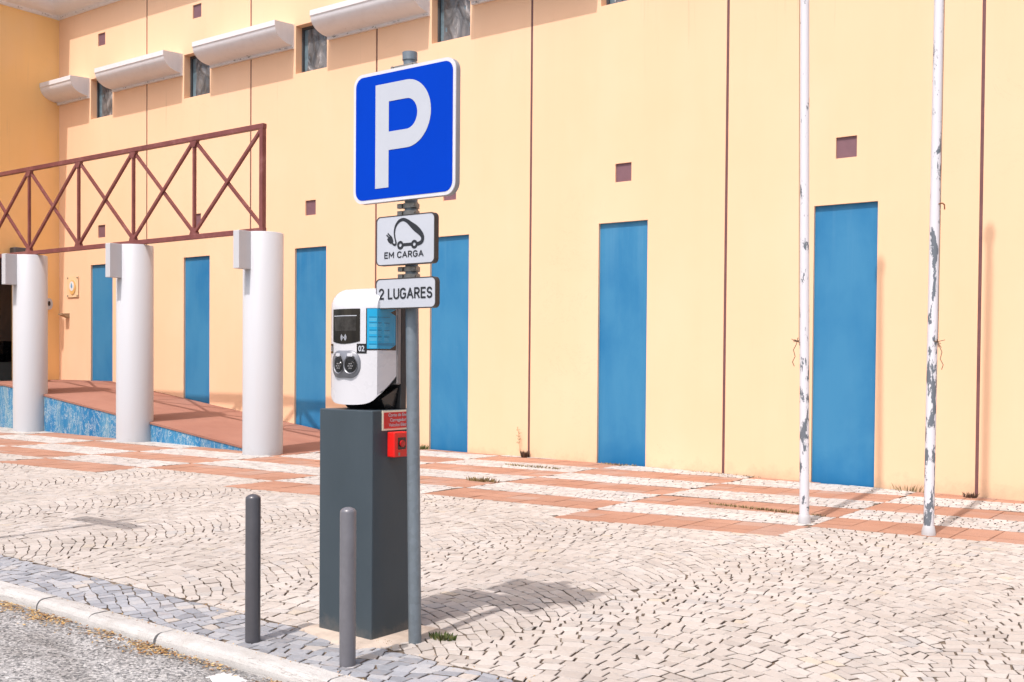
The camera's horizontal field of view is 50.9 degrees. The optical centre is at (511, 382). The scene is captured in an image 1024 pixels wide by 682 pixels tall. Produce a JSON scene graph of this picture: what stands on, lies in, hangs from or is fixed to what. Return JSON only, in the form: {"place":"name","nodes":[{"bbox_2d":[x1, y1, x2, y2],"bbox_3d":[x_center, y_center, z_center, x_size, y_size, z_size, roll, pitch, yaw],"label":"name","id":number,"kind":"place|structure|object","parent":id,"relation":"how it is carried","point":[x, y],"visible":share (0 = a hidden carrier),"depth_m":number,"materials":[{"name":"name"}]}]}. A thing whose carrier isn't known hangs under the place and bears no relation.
{"place":"outdoors","nodes":[
{"label":"outdoors","id":0,"kind":"place"},
{"bbox_2d":[0,600,275,681],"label":"asphalt road","id":1,"kind":"structure","parent":0,"point":[48,666],"depth_m":5.31,"materials":[{"name":"grey asphalt"}]},
{"bbox_2d":[0,605,251,681],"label":"loose grit","id":2,"kind":"object","parent":1,"relation":"on","point":[97,653],"visible":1,"depth_m":5.38,"materials":[{"name":"gravel"}]},
{"bbox_2d":[0,581,369,681],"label":"kerb","id":3,"kind":"structure","parent":1,"relation":"on","point":[261,664],"depth_m":5.53,"materials":[{"name":"concrete"}]},
{"bbox_2d":[206,672,247,681],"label":"road paint patch","id":4,"kind":"object","parent":1,"relation":"on","point":[225,677],"visible":1,"depth_m":5.03,"materials":[{"name":"white paint"}]},
{"bbox_2d":[0,558,534,681],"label":"leaf litter","id":5,"kind":"object","parent":1,"relation":"on","point":[146,647],"visible":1,"depth_m":5.68,"materials":[{"name":"brown plant"}]},
{"bbox_2d":[0,432,1023,543],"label":"orange tile paving","id":6,"kind":"structure","parent":0,"point":[735,526],"depth_m":11.84,"materials":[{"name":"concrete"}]},
{"bbox_2d":[233,230,283,455],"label":"white column","id":7,"kind":"structure","parent":6,"relation":"on","point":[258,257],"depth_m":15.20,"materials":[{"name":"paint"}]},
{"bbox_2d":[420,444,428,449],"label":"weed","id":8,"kind":"object","parent":6,"relation":"on","point":[423,447],"visible":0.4,"depth_m":16.59,"materials":[{"name":"green plant"}]},
{"bbox_2d":[466,476,499,482],"bbox_3d":[-0.346,1.116,12.431,0.458,0.062,0.195,1,1,36],"label":"weed","id":9,"kind":"object","parent":6,"relation":"on","point":[480,479],"visible":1,"depth_m":12.42,"materials":[{"name":"plant"}]},
{"bbox_2d":[601,462,635,465],"bbox_3d":[1.452,1.103,14.543,0.583,0.040,0.121,1,1,36],"label":"weed","id":10,"kind":"object","parent":6,"relation":"on","point":[619,464],"visible":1,"depth_m":14.53,"materials":[{"name":"plant"}]},
{"bbox_2d":[709,502,825,516],"bbox_3d":[2.486,1.239,10.559,1.209,0.047,0.115,1,1,36],"label":"weed","id":11,"kind":"object","parent":6,"relation":"on","point":[766,509],"visible":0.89,"depth_m":10.56,"materials":[{"name":"plant"}]},
{"bbox_2d":[921,0,944,535],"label":"flagpole","id":12,"kind":"object","parent":6,"relation":"on","point":[928,527],"visible":0.95,"depth_m":9.19,"materials":[{"name":"white metal"}]},
{"bbox_2d":[962,492,977,497],"bbox_3d":[5.042,1.234,11.831,0.140,0.070,0.148,0,1,-27],"label":"weed","id":13,"kind":"object","parent":6,"relation":"on","point":[968,495],"visible":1,"depth_m":11.83,"materials":[{"name":"brown plant"}]},
{"bbox_2d":[0,453,1023,681],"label":"cobblestone pavement","id":14,"kind":"structure","parent":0,"point":[637,619],"depth_m":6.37,"materials":[{"name":"beige stone"}]},
{"bbox_2d":[2,253,47,431],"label":"white column","id":15,"kind":"structure","parent":14,"relation":"on","point":[25,276],"depth_m":18.88,"materials":[{"name":"paint"}]},
{"bbox_2d":[105,243,153,441],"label":"white column","id":16,"kind":"structure","parent":14,"relation":"on","point":[129,268],"depth_m":17.03,"materials":[{"name":"paint"}]},
{"bbox_2d":[0,123,266,257],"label":"steel truss","id":17,"kind":"object","parent":16,"relation":"on","point":[194,144],"visible":0.94,"depth_m":17.09,"materials":[{"name":"brown metal"}]},
{"bbox_2d":[0,380,319,454],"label":"access ramp","id":18,"kind":"structure","parent":14,"relation":"on","point":[82,407],"depth_m":18.33,"materials":[{"name":"blue paint"}]},
{"bbox_2d":[0,555,512,681],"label":"grey cobble band","id":19,"kind":"object","parent":14,"relation":"on","point":[284,641],"visible":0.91,"depth_m":5.76,"materials":[{"name":"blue stone"}]},
{"bbox_2d":[245,494,260,643],"bbox_3d":[-1.320,0.953,5.488,0.077,0.772,0.077,1,1,36],"label":"bollard","id":20,"kind":"object","parent":19,"relation":"on","point":[252,566],"visible":0.95,"depth_m":5.46,"materials":[{"name":"metal"}]},
{"bbox_2d":[339,507,355,667],"bbox_3d":[-0.778,0.974,5.105,0.077,0.772,0.077,1,1,36],"label":"bollard","id":21,"kind":"object","parent":19,"relation":"on","point":[347,634],"visible":0.97,"depth_m":5.07,"materials":[{"name":"grey metal"}]},
{"bbox_2d":[299,624,447,649],"bbox_3d":[-0.767,1.324,5.703,0.652,0.029,0.615,1,1,36],"label":"mortar bed","id":22,"kind":"object","parent":14,"relation":"on","point":[361,643],"visible":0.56,"depth_m":5.59,"materials":[{"name":"beige concrete"}]},
{"bbox_2d":[319,288,407,639],"bbox_3d":[-0.745,0.417,5.734,0.447,1.835,0.380,1,1,36],"label":"charging station","id":23,"kind":"object","parent":22,"relation":"on","point":[363,453],"visible":0.77,"depth_m":5.60,"materials":[{"name":"metal"}]},
{"bbox_2d":[353,51,460,645],"bbox_3d":[-0.522,-0.167,5.507,0.689,3.041,0.133,1,1,36],"label":"sign post","id":24,"kind":"object","parent":14,"relation":"on","point":[407,131],"visible":0.98,"depth_m":5.46,"materials":[{"name":"metal"}]},
{"bbox_2d":[429,631,457,640],"bbox_3d":[-0.362,1.322,5.614,0.161,0.034,0.123,1,1,8],"label":"weed","id":25,"kind":"object","parent":14,"relation":"on","point":[441,637],"visible":1,"depth_m":5.61,"materials":[{"name":"green plant"}]},
{"bbox_2d":[0,427,1023,532],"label":"white cobble checker","id":26,"kind":"object","parent":14,"relation":"on","point":[628,498],"visible":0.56,"depth_m":12.24,"materials":[{"name":"stone"}]},
{"bbox_2d":[519,450,529,457],"bbox_3d":[0.180,1.021,15.482,0.162,0.120,0.174,0,1,-11],"label":"weed","id":27,"kind":"object","parent":26,"relation":"on","point":[525,454],"visible":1,"depth_m":15.45,"materials":[{"name":"brown plant"}]},
{"bbox_2d":[505,463,560,468],"bbox_3d":[0.267,1.096,14.137,0.878,0.040,0.183,1,1,36],"label":"weed","id":28,"kind":"object","parent":26,"relation":"on","point":[540,466],"visible":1,"depth_m":14.13,"materials":[{"name":"plant"}]},
{"bbox_2d":[792,0,810,523],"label":"flagpole","id":29,"kind":"object","parent":26,"relation":"on","point":[804,517],"visible":0.94,"depth_m":9.71,"materials":[{"name":"white metal"}]},
{"bbox_2d":[890,483,923,492],"bbox_3d":[4.548,1.198,12.247,0.498,0.102,0.163,1,1,36],"label":"weed","id":30,"kind":"object","parent":26,"relation":"on","point":[913,490],"visible":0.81,"depth_m":12.26,"materials":[{"name":"plant"}]},
{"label":"ground","id":31,"kind":"structure","parent":0,"visible":0},
{"bbox_2d":[0,0,1023,500],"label":"sports hall","id":32,"kind":"structure","parent":31,"relation":"on","point":[616,268],"depth_m":14.78,"materials":[{"name":"beige paint"}]},
{"bbox_2d":[10,247,25,252],"bbox_3d":[-9.994,-2.654,21.839,0.258,0.145,0.300,1,1,36],"label":"floodlight","id":33,"kind":"object","parent":32,"relation":"attached to","point":[15,249],"visible":0.4,"depth_m":21.71,"materials":[{"name":"metal"}]},
{"bbox_2d":[48,298,52,309],"bbox_3d":[-9.671,-1.636,22.460,0.079,0.240,0.170,1,1,36],"label":"wall bell","id":34,"kind":"object","parent":32,"relation":"attached to","point":[50,303],"depth_m":22.45,"materials":[{"name":"white paint"}]},
{"bbox_2d":[58,313,69,317],"bbox_3d":[-9.338,-1.393,22.448,0.140,0.100,0.170,1,1,36],"label":"wall light","id":35,"kind":"object","parent":32,"relation":"attached to","point":[65,315],"visible":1,"depth_m":22.42,"materials":[{"name":"metal"}]},
{"bbox_2d":[67,276,78,296],"bbox_3d":[-9.122,-1.985,22.360,0.410,0.430,0.038,1,1,36],"label":"wall plaque","id":36,"kind":"object","parent":32,"relation":"attached to","point":[72,286],"depth_m":22.34,"materials":[{"name":"ceramic"}]},
{"bbox_2d":[97,81,112,117],"bbox_3d":[-8.174,-5.758,21.836,0.754,0.811,0.055,1,1,36],"label":"window frame","id":37,"kind":"structure","parent":32,"relation":"in","point":[104,95],"depth_m":21.94,"materials":[{"name":"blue glass"}]},
{"bbox_2d":[190,56,209,96],"bbox_3d":[-5.726,-5.703,20.030,0.754,0.811,0.055,1,1,36],"label":"window frame","id":38,"kind":"structure","parent":32,"relation":"in","point":[199,71],"depth_m":20.13,"materials":[{"name":"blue glass"}]},
{"bbox_2d":[302,25,326,71],"bbox_3d":[-3.277,-5.649,18.224,0.754,0.811,0.055,1,1,36],"label":"window frame","id":39,"kind":"structure","parent":32,"relation":"in","point":[314,44],"depth_m":18.29,"materials":[{"name":"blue glass"}]},
{"bbox_2d":[437,0,469,42],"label":"window frame","id":40,"kind":"structure","parent":32,"relation":"in","point":[453,15],"depth_m":16.46,"materials":[{"name":"glass"}]},
{"bbox_2d":[606,0,626,4],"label":"window frame","id":41,"kind":"structure","parent":32,"relation":"in","point":[608,2],"depth_m":14.80,"materials":[{"name":"grey glass"}]}
]}

